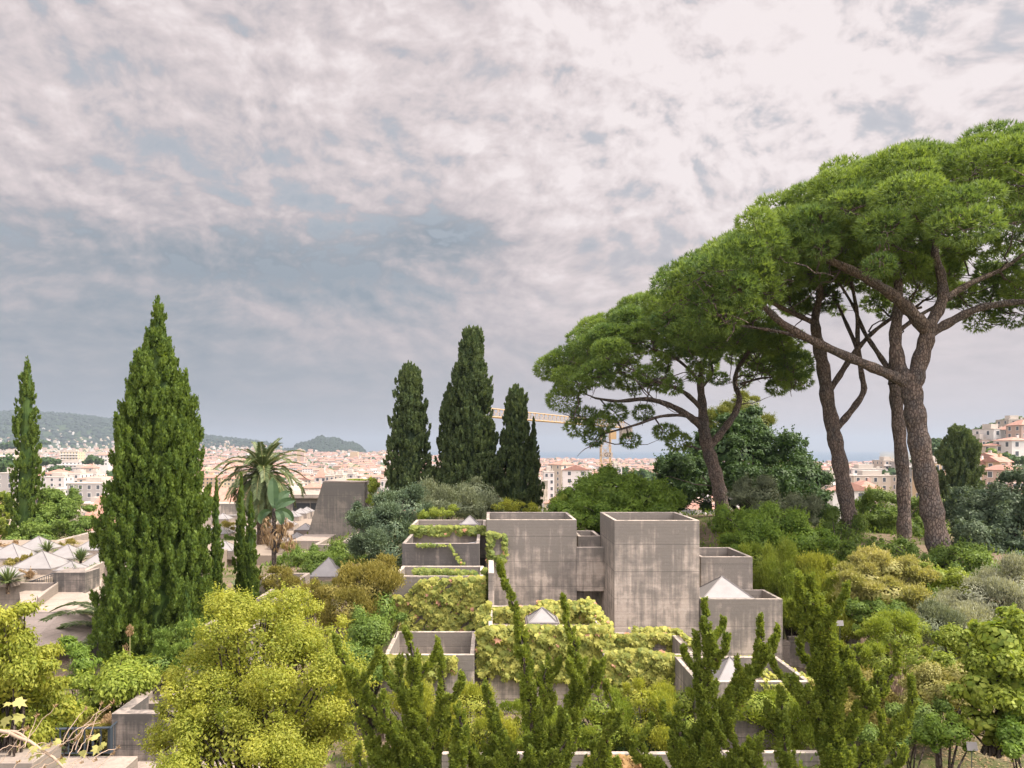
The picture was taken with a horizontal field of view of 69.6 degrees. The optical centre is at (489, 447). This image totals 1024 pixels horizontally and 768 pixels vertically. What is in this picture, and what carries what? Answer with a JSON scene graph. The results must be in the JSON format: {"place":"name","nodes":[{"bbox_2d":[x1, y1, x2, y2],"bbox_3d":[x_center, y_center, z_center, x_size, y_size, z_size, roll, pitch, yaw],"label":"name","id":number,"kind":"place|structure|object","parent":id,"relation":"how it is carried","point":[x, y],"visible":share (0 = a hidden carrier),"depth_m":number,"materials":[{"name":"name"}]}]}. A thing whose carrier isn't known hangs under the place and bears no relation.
{"place":"outdoors","nodes":[
{"label":"outdoors","id":0,"kind":"place"},
{"bbox_2d":[0,415,1023,767],"bbox_3d":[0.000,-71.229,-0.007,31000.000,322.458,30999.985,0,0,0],"label":"ground","id":1,"kind":"structure","parent":0,"point":[976,757],"depth_m":29.61,"materials":[{"name":"soil"}]},
{"bbox_2d":[0,490,15,538],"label":"laurel bush","id":2,"kind":"object","parent":1,"relation":"on","point":[4,515],"visible":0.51,"depth_m":63.23,"materials":[{"name":"green plant"}]},
{"bbox_2d":[4,355,46,538],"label":"cypress tree","id":3,"kind":"object","parent":1,"relation":"on","point":[26,432],"visible":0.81,"depth_m":59.58,"materials":[{"name":"green plant"}]},
{"bbox_2d":[0,484,98,539],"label":"laurel bush","id":4,"kind":"object","parent":1,"relation":"on","point":[59,512],"visible":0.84,"depth_m":59.78,"materials":[{"name":"green plant"}]},
{"bbox_2d":[0,594,100,756],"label":"loquat bush","id":5,"kind":"object","parent":1,"relation":"on","point":[26,667],"visible":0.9,"depth_m":15.17,"materials":[{"name":"yellow plant"}]},
{"bbox_2d":[40,472,73,489],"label":"apartment building","id":6,"kind":"structure","parent":1,"relation":"on","point":[59,479],"depth_m":430.00,"materials":[{"name":"white paint"}]},
{"bbox_2d":[0,697,120,767],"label":"dry creeper","id":7,"kind":"object","parent":1,"relation":"on","point":[19,702],"visible":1,"depth_m":5.05,"materials":[{"name":"beige plant"}]},
{"bbox_2d":[0,743,137,767],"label":"terrace ledge","id":8,"kind":"object","parent":1,"relation":"on","point":[109,762],"visible":0.74,"depth_m":15.48,"materials":[{"name":"concrete"}]},
{"bbox_2d":[38,600,100,658],"bbox_3d":[-17.266,8.320,34.352,6.604,4.114,6.595,0,0,0],"label":"date palm","id":9,"kind":"object","parent":1,"relation":"on","point":[89,610],"visible":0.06,"depth_m":33.25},
{"bbox_2d":[57,635,103,698],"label":"garden shrub","id":10,"kind":"object","parent":1,"relation":"on","point":[74,648],"visible":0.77,"depth_m":22.96,"materials":[{"name":"green plant"}]},
{"bbox_2d":[67,477,111,501],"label":"apartment building","id":11,"kind":"structure","parent":1,"relation":"on","point":[90,487],"depth_m":330.00,"materials":[{"name":"grey paint"}]},
{"bbox_2d":[74,707,111,755],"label":"garden shrub","id":12,"kind":"object","parent":1,"relation":"on","point":[104,731],"visible":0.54,"depth_m":19.65,"materials":[{"name":"green plant"}]},
{"bbox_2d":[18,647,191,755],"bbox_3d":[-11.133,7.309,20.780,5.031,3.267,3.121,0,0,-36],"label":"leafy shrub","id":13,"kind":"object","parent":1,"relation":"on","point":[123,677],"visible":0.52,"depth_m":20.60,"materials":[{"name":"green plant"}]},
{"bbox_2d":[86,295,222,677],"bbox_3d":[-14.534,2.226,31.997,5.648,17.935,5.716,0,0,0],"label":"cypress tree","id":14,"kind":"object","parent":1,"relation":"on","point":[157,503],"visible":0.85,"depth_m":30.71,"materials":[{"name":"green plant"}]},
{"bbox_2d":[0,490,358,673],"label":"gallery building","id":15,"kind":"structure","parent":1,"relation":"on","point":[53,584],"depth_m":39.19,"materials":[{"name":"concrete"}]},
{"bbox_2d":[144,613,217,689],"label":"wild shrub","id":16,"kind":"object","parent":1,"relation":"on","point":[160,635],"visible":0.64,"depth_m":22.27,"materials":[{"name":"green plant"}]},
{"bbox_2d":[0,410,366,452],"bbox_3d":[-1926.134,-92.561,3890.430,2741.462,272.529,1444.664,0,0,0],"label":"hill forest","id":17,"kind":"object","parent":1,"relation":"on","point":[331,444],"visible":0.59,"depth_m":3795.32,"materials":[{"name":"green plant"}]},
{"bbox_2d":[178,573,196,653],"bbox_3d":[-11.806,7.241,28.852,0.690,4.753,0.770,0,0,26],"label":"cypress tree","id":18,"kind":"object","parent":1,"relation":"on","point":[187,608],"visible":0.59,"depth_m":28.71,"materials":[{"name":"green plant"}]},
{"bbox_2d":[112,668,302,767],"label":"concrete planter","id":19,"kind":"object","parent":1,"relation":"on","point":[132,717],"visible":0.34,"depth_m":19.00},
{"bbox_2d":[51,721,116,753],"bbox_3d":[-10.478,7.375,18.828,2.085,0.818,0.955,0,0,0],"label":"steel railing","id":20,"kind":"object","parent":19,"relation":"on","point":[110,737],"visible":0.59,"depth_m":18.38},
{"bbox_2d":[209,476,225,618],"bbox_3d":[-12.226,5.466,33.006,0.822,8.524,0.858,0,0,0],"label":"cypress tree","id":21,"kind":"object","parent":1,"relation":"on","point":[217,551],"visible":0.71,"depth_m":32.89,"materials":[{"name":"green plant"}]},
{"bbox_2d":[232,472,246,595],"bbox_3d":[-12.157,5.139,35.995,0.901,8.013,0.903,0,0,0],"label":"cypress tree","id":22,"kind":"object","parent":1,"relation":"on","point":[240,535],"visible":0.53,"depth_m":35.85,"materials":[{"name":"green plant"}]},
{"bbox_2d":[240,491,261,608],"bbox_3d":[-11.357,5.629,35.020,0.976,7.206,1.058,0,0,0],"label":"cypress tree","id":23,"kind":"object","parent":1,"relation":"on","point":[250,573],"visible":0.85,"depth_m":34.82,"materials":[{"name":"green plant"}]},
{"bbox_2d":[132,577,382,767],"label":"pomegranate bush","id":24,"kind":"object","parent":1,"relation":"on","point":[255,733],"visible":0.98,"depth_m":14.74,"materials":[{"name":"yellow plant"}]},
{"bbox_2d":[211,438,306,544],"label":"date palm","id":25,"kind":"object","parent":1,"relation":"on","point":[262,473],"visible":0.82,"depth_m":55.01,"materials":[{"name":"plant"}]},
{"bbox_2d":[258,478,296,565],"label":"banana plant","id":26,"kind":"object","parent":1,"relation":"on","point":[279,502],"visible":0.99,"depth_m":39.99,"materials":[{"name":"green plant"}]},
{"bbox_2d":[258,564,356,621],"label":"garden shrub","id":27,"kind":"object","parent":1,"relation":"on","point":[290,579],"visible":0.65,"depth_m":33.88,"materials":[{"name":"green plant"}]},
{"bbox_2d":[276,536,369,573],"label":"hedge bush","id":28,"kind":"object","parent":1,"relation":"on","point":[335,552],"visible":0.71,"depth_m":43.17,"materials":[{"name":"green plant"}]},
{"bbox_2d":[308,478,377,536],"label":"battered tower","id":29,"kind":"structure","parent":1,"relation":"on","point":[336,498],"depth_m":56.00,"materials":[{"name":"concrete"}]},
{"bbox_2d":[312,550,410,644],"bbox_3d":[-4.036,6.091,24.867,2.626,5.076,3.481,0,0,33],"label":"ochre bush","id":30,"kind":"object","parent":1,"relation":"on","point":[380,573],"visible":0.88,"depth_m":24.37,"materials":[{"name":"yellow plant"}]},
{"bbox_2d":[320,590,412,727],"bbox_3d":[-3.649,6.745,22.877,2.062,4.015,5.511,0,0,3],"label":"green bush","id":31,"kind":"object","parent":1,"relation":"on","point":[371,632],"visible":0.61,"depth_m":22.36,"materials":[{"name":"green plant"}]},
{"bbox_2d":[340,480,434,570],"bbox_3d":[-5.557,4.292,38.864,5.274,5.162,6.746,0,0,0],"label":"rounded oleaster","id":32,"kind":"object","parent":1,"relation":"on","point":[384,519],"visible":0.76,"depth_m":37.87,"materials":[{"name":"green plant"}]},
{"bbox_2d":[331,625,470,767],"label":"juniper","id":33,"kind":"object","parent":1,"relation":"on","point":[415,743],"visible":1,"depth_m":12.11,"materials":[{"name":"green plant"}]},
{"bbox_2d":[382,360,435,502],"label":"cypress tree","id":34,"kind":"object","parent":1,"relation":"on","point":[409,442],"visible":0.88,"depth_m":54.24,"materials":[{"name":"green plant"}]},
{"bbox_2d":[377,677,465,727],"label":"garden shrub","id":35,"kind":"object","parent":1,"relation":"on","point":[427,707],"visible":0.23,"depth_m":19.82,"materials":[{"name":"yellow plant"}]},
{"bbox_2d":[1,441,866,479],"bbox_3d":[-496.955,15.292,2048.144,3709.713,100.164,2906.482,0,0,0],"label":"distant trees","id":36,"kind":"object","parent":1,"relation":"on","point":[217,469],"visible":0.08,"depth_m":2365.09,"materials":[{"name":"green plant"}]},
{"bbox_2d":[0,428,871,523],"bbox_3d":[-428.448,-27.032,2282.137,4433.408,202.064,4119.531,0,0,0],"label":"distant city","id":37,"kind":"object","parent":1,"relation":"on","point":[329,459],"visible":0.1,"depth_m":2079.17,"materials":[{"name":"beige paint"}]},
{"bbox_2d":[407,475,464,519],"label":"grey green shrub","id":38,"kind":"object","parent":1,"relation":"on","point":[442,496],"visible":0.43,"depth_m":44.43,"materials":[{"name":"green plant"}]},
{"bbox_2d":[417,504,459,519],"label":"shrub","id":39,"kind":"object","parent":1,"relation":"on","point":[435,512],"visible":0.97,"depth_m":36.05,"materials":[{"name":"green plant"}]},
{"bbox_2d":[432,382,459,500],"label":"cypress tree","id":40,"kind":"object","parent":1,"relation":"on","point":[443,420],"visible":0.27,"depth_m":55.31,"materials":[{"name":"green plant"}]},
{"bbox_2d":[435,324,503,499],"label":"cypress tree","id":41,"kind":"object","parent":1,"relation":"on","point":[473,440],"visible":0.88,"depth_m":53.96,"materials":[{"name":"green plant"}]},
{"bbox_2d":[446,476,505,519],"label":"grey green shrub","id":42,"kind":"object","parent":1,"relation":"on","point":[475,504],"visible":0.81,"depth_m":44.12,"materials":[{"name":"green plant"}]},
{"bbox_2d":[443,677,523,750],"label":"planter shrub","id":43,"kind":"object","parent":1,"relation":"on","point":[473,700],"visible":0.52,"depth_m":19.59,"materials":[{"name":"green plant"}]},
{"bbox_2d":[493,383,537,511],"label":"cypress tree","id":44,"kind":"object","parent":1,"relation":"on","point":[514,455],"visible":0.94,"depth_m":54.32,"materials":[{"name":"green plant"}]},
{"bbox_2d":[490,497,540,511],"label":"shrub","id":45,"kind":"object","parent":1,"relation":"on","point":[507,506],"visible":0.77,"depth_m":47.48,"materials":[{"name":"green plant"}]},
{"bbox_2d":[495,695,560,750],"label":"planter shrub","id":46,"kind":"object","parent":1,"relation":"on","point":[515,704],"visible":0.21,"depth_m":19.52,"materials":[{"name":"green plant"}]},
{"bbox_2d":[33,507,1023,767],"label":"ground cover","id":47,"kind":"object","parent":1,"relation":"on","point":[869,531],"visible":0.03,"depth_m":42.47,"materials":[{"name":"green plant"}]},
{"bbox_2d":[525,416,544,511],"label":"cypress tree","id":48,"kind":"object","parent":1,"relation":"on","point":[536,500],"visible":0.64,"depth_m":55.26,"materials":[{"name":"green plant"}]},
{"bbox_2d":[465,558,624,767],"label":"juniper","id":49,"kind":"object","parent":1,"relation":"on","point":[561,741],"visible":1,"depth_m":12.53,"materials":[{"name":"green plant"}]},
{"bbox_2d":[491,408,631,466],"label":"tower crane","id":50,"kind":"object","parent":1,"relation":"on","point":[612,435],"visible":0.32,"depth_m":148.75,"materials":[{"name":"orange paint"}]},
{"bbox_2d":[548,459,576,495],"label":"apartment building","id":51,"kind":"structure","parent":1,"relation":"on","point":[557,467],"depth_m":401.76,"materials":[{"name":"beige paint"}]},
{"bbox_2d":[562,463,588,489],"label":"apartment building","id":52,"kind":"structure","parent":1,"relation":"on","point":[568,473],"depth_m":333.25,"materials":[{"name":"white paint"}]},
{"bbox_2d":[384,512,809,749],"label":"concrete building","id":53,"kind":"structure","parent":1,"relation":"on","point":[624,570],"depth_m":27.50,"materials":[{"name":"concrete"}]},
{"bbox_2d":[387,654,458,693],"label":"climbing vine","id":54,"kind":"object","parent":53,"relation":"attached to","point":[451,662],"visible":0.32,"depth_m":21.81,"materials":[{"name":"green plant"}]},
{"bbox_2d":[391,575,486,640],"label":"climbing vine","id":55,"kind":"object","parent":53,"relation":"attached to","point":[470,589],"visible":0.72,"depth_m":25.79,"materials":[{"name":"green plant"}]},
{"bbox_2d":[408,524,485,575],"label":"climbing vine","id":56,"kind":"object","parent":53,"relation":"attached to","point":[419,531],"visible":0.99,"depth_m":31.52,"materials":[{"name":"green plant"}]},
{"bbox_2d":[480,530,509,602],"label":"climbing vine","id":57,"kind":"object","parent":53,"relation":"attached to","point":[490,545],"visible":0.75,"depth_m":29.80,"materials":[{"name":"green plant"}]},
{"bbox_2d":[474,599,609,684],"bbox_3d":[1.592,6.030,23.771,4.197,2.437,3.498,0,0,0],"label":"climbing vine","id":58,"kind":"object","parent":53,"relation":"attached to","point":[495,654],"visible":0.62,"depth_m":22.28,"materials":[{"name":"green plant"}]},
{"bbox_2d":[579,596,616,657],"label":"climbing vine","id":59,"kind":"object","parent":53,"relation":"attached to","point":[591,611],"visible":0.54,"depth_m":23.66,"materials":[{"name":"yellow plant"}]},
{"bbox_2d":[602,625,680,697],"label":"climbing vine","id":60,"kind":"object","parent":53,"relation":"attached to","point":[635,658],"visible":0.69,"depth_m":21.85,"materials":[{"name":"green plant"}]},
{"bbox_2d":[740,655,814,692],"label":"climbing vine","id":61,"kind":"object","parent":53,"relation":"attached to","point":[775,677],"visible":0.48,"depth_m":19.52,"materials":[{"name":"yellow plant"}]},
{"bbox_2d":[561,685,642,750],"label":"planter shrub","id":62,"kind":"object","parent":1,"relation":"on","point":[595,715],"visible":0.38,"depth_m":19.64,"materials":[{"name":"green plant"}]},
{"bbox_2d":[546,461,687,534],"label":"bush","id":63,"kind":"object","parent":1,"relation":"on","point":[588,501],"visible":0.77,"depth_m":43.95,"materials":[{"name":"green plant"}]},
{"bbox_2d":[442,750,819,767],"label":"planter wall","id":64,"kind":"structure","parent":1,"relation":"on","point":[768,756],"depth_m":18.00,"materials":[{"name":"concrete"}]},
{"bbox_2d":[620,674,680,750],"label":"planter shrub","id":65,"kind":"object","parent":1,"relation":"on","point":[649,698],"visible":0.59,"depth_m":19.57,"materials":[{"name":"green plant"}]},
{"bbox_2d":[531,292,815,515],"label":"stone pine","id":66,"kind":"object","parent":1,"relation":"on","point":[623,329],"visible":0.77,"depth_m":47.69,"materials":[{"name":"green plant"}]},
{"bbox_2d":[662,684,698,742],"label":"planter shrub","id":67,"kind":"object","parent":1,"relation":"on","point":[686,703],"visible":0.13,"depth_m":19.77,"materials":[{"name":"green plant"}]},
{"bbox_2d":[601,596,780,767],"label":"juniper","id":68,"kind":"object","parent":1,"relation":"on","point":[711,731],"visible":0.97,"depth_m":12.91,"materials":[{"name":"green plant"}]},
{"bbox_2d":[707,387,777,508],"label":"aleppo pine","id":69,"kind":"object","parent":1,"relation":"on","point":[768,419],"visible":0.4,"depth_m":65.86,"materials":[{"name":"green plant"}]},
{"bbox_2d":[714,526,775,573],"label":"garden shrub","id":70,"kind":"object","parent":1,"relation":"on","point":[752,549],"visible":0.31,"depth_m":32.99,"materials":[{"name":"green plant"}]},
{"bbox_2d":[650,403,840,523],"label":"holm oak","id":71,"kind":"object","parent":1,"relation":"on","point":[783,460],"visible":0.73,"depth_m":59.50,"materials":[{"name":"green plant"}]},
{"bbox_2d":[720,668,816,748],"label":"garden shrub","id":72,"kind":"object","parent":1,"relation":"on","point":[803,728],"visible":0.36,"depth_m":18.73,"materials":[{"name":"green plant"}]},
{"bbox_2d":[725,470,824,526],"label":"oleaster bush","id":73,"kind":"object","parent":1,"relation":"on","point":[746,491],"visible":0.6,"depth_m":44.06,"materials":[{"name":"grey plant"}]},
{"bbox_2d":[707,499,848,563],"bbox_3d":[13.753,4.071,35.715,5.458,3.303,5.889,0,0,0],"label":"hibiscus bush","id":74,"kind":"object","parent":1,"relation":"on","point":[749,524],"visible":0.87,"depth_m":34.92,"materials":[{"name":"green plant"}]},
{"bbox_2d":[756,716,805,749],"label":"planter shrub","id":75,"kind":"object","parent":1,"relation":"on","point":[795,745],"visible":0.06,"depth_m":19.05,"materials":[{"name":"green plant"}]},
{"bbox_2d":[638,198,947,533],"bbox_3d":[16.343,-4.116,41.000,16.630,18.463,13.766,0,0,0],"label":"stone pine","id":76,"kind":"object","parent":1,"relation":"on","point":[833,424],"visible":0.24,"depth_m":39.80,"materials":[{"name":"green plant"}]},
{"bbox_2d":[753,532,836,638],"bbox_3d":[12.103,5.936,29.747,3.132,5.327,4.167,0,0,-32],"label":"broom bush","id":77,"kind":"object","parent":1,"relation":"on","point":[770,576],"visible":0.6,"depth_m":29.94,"materials":[{"name":"green plant"}]},
{"bbox_2d":[783,636,860,667],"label":"retaining wall","id":78,"kind":"structure","parent":1,"relation":"on","point":[790,657],"depth_m":29.00,"materials":[{"name":"concrete"}]},
{"bbox_2d":[792,549,872,653],"bbox_3d":[13.370,6.513,28.589,2.801,4.939,5.129,0,0,10],"label":"garden shrub","id":79,"kind":"object","parent":1,"relation":"on","point":[820,564],"visible":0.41,"depth_m":29.30,"materials":[{"name":"green plant"}]},
{"bbox_2d":[649,118,1023,567],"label":"stone pine","id":80,"kind":"object","parent":1,"relation":"on","point":[925,185],"visible":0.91,"depth_m":32.14,"materials":[{"name":"green plant"}]},
{"bbox_2d":[762,568,919,767],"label":"juniper","id":81,"kind":"object","parent":1,"relation":"on","point":[830,669],"visible":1,"depth_m":12.31,"materials":[{"name":"green plant"}]},
{"bbox_2d":[810,504,880,561],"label":"mixed shrub","id":82,"kind":"object","parent":1,"relation":"on","point":[831,515],"visible":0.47,"depth_m":41.17,"materials":[{"name":"green plant"}]},
{"bbox_2d":[849,470,890,506],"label":"apartment building","id":83,"kind":"structure","parent":1,"relation":"on","point":[877,477],"depth_m":360.11,"materials":[{"name":"beige paint"}]},
{"bbox_2d":[844,664,900,736],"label":"garden shrub","id":84,"kind":"object","parent":1,"relation":"on","point":[890,697],"visible":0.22,"depth_m":17.99,"materials":[{"name":"green plant"}]},
{"bbox_2d":[735,217,1023,542],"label":"stone pine","id":85,"kind":"object","parent":1,"relation":"on","point":[903,493],"visible":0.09,"depth_m":39.82,"materials":[{"name":"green plant"}]},
{"bbox_2d":[827,542,942,662],"bbox_3d":[14.883,5.832,27.692,3.998,4.539,3.542,0,0,26],"label":"acacia bush","id":86,"kind":"object","parent":1,"relation":"on","point":[901,578],"visible":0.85,"depth_m":27.13,"materials":[{"name":"yellow plant"}]},
{"bbox_2d":[844,582,943,667],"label":"green undergrowth","id":87,"kind":"object","parent":1,"relation":"on","point":[859,609],"visible":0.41,"depth_m":26.27,"materials":[{"name":"green plant"}]},
{"bbox_2d":[853,606,938,697],"bbox_3d":[11.895,6.021,21.153,2.342,2.996,3.604,0,0,38],"label":"tamarisk","id":88,"kind":"object","parent":1,"relation":"on","point":[885,628],"visible":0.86,"depth_m":20.70,"materials":[{"name":"green plant"}]},
{"bbox_2d":[855,484,945,536],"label":"garden tree","id":89,"kind":"object","parent":1,"relation":"on","point":[878,514],"visible":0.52,"depth_m":49.22,"materials":[{"name":"green plant"}]},
{"bbox_2d":[856,694,956,767],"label":"garden shrub","id":90,"kind":"object","parent":1,"relation":"on","point":[869,733],"visible":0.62,"depth_m":16.16,"materials":[{"name":"green plant"}]},
{"bbox_2d":[841,528,1022,588],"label":"undergrowth bush","id":91,"kind":"object","parent":1,"relation":"on","point":[972,556],"visible":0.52,"depth_m":34.06,"materials":[{"name":"green plant"}]},
{"bbox_2d":[896,656,970,747],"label":"yellow shrub","id":92,"kind":"object","parent":1,"relation":"on","point":[930,678],"visible":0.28,"depth_m":17.01,"materials":[{"name":"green plant"}]},
{"bbox_2d":[907,597,971,667],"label":"garden shrub","id":93,"kind":"object","parent":1,"relation":"on","point":[937,614],"visible":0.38,"depth_m":22.21,"materials":[{"name":"grey plant"}]},
{"bbox_2d":[912,711,975,767],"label":"green shrub","id":94,"kind":"object","parent":1,"relation":"on","point":[935,732],"visible":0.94,"depth_m":14.79,"materials":[{"name":"green plant"}]},
{"bbox_2d":[918,559,990,597],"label":"garden shrub","id":95,"kind":"object","parent":1,"relation":"on","point":[953,576],"visible":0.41,"depth_m":26.92,"materials":[{"name":"green plant"}]},
{"bbox_2d":[914,615,996,712],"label":"garden shrub","id":96,"kind":"object","parent":1,"relation":"on","point":[946,636],"visible":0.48,"depth_m":18.34,"materials":[{"name":"green plant"}]},
{"bbox_2d":[934,423,987,508],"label":"cypress tree","id":97,"kind":"object","parent":1,"relation":"on","point":[957,456],"visible":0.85,"depth_m":68.99,"materials":[{"name":"green plant"}]},
{"bbox_2d":[914,550,1023,640],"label":"olive bush","id":98,"kind":"object","parent":1,"relation":"on","point":[1001,588],"visible":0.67,"depth_m":23.65,"materials":[{"name":"green plant"}]},
{"bbox_2d":[942,602,1023,758],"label":"redbud tree","id":99,"kind":"object","parent":1,"relation":"on","point":[995,677],"visible":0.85,"depth_m":14.85,"materials":[{"name":"green plant"}]},
{"bbox_2d":[942,462,1023,555],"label":"evergreen oak","id":100,"kind":"object","parent":1,"relation":"on","point":[993,513],"visible":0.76,"depth_m":41.17,"materials":[{"name":"green plant"}]},
{"bbox_2d":[972,424,1001,440],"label":"villa","id":101,"kind":"object","parent":1,"relation":"on","point":[991,431],"visible":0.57,"depth_m":333.76,"materials":[{"name":"white paint"}]},
{"bbox_2d":[983,462,1022,493],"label":"villa","id":102,"kind":"object","parent":1,"relation":"on","point":[992,471],"visible":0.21,"depth_m":205.16,"materials":[{"name":"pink paint"}]},
{"bbox_2d":[992,684,1023,767],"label":"garden shrub","id":103,"kind":"object","parent":1,"relation":"on","point":[1010,732],"visible":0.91,"depth_m":14.09,"materials":[{"name":"green plant"}]},
{"bbox_2d":[992,435,1023,465],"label":"villa","id":104,"kind":"object","parent":1,"relation":"on","point":[1013,445],"visible":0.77,"depth_m":280.26,"materials":[{"name":"white paint"}]},
{"bbox_2d":[0,0,1023,451],"label":"sky","id":105,"kind":"structure","parent":0,"point":[318,199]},
{"bbox_2d":[428,452,879,462],"bbox_3d":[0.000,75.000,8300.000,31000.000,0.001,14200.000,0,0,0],"label":"sea","id":106,"kind":"structure","parent":0,"point":[851,456],"depth_m":7360.50,"materials":[{"name":"blue liquid"}]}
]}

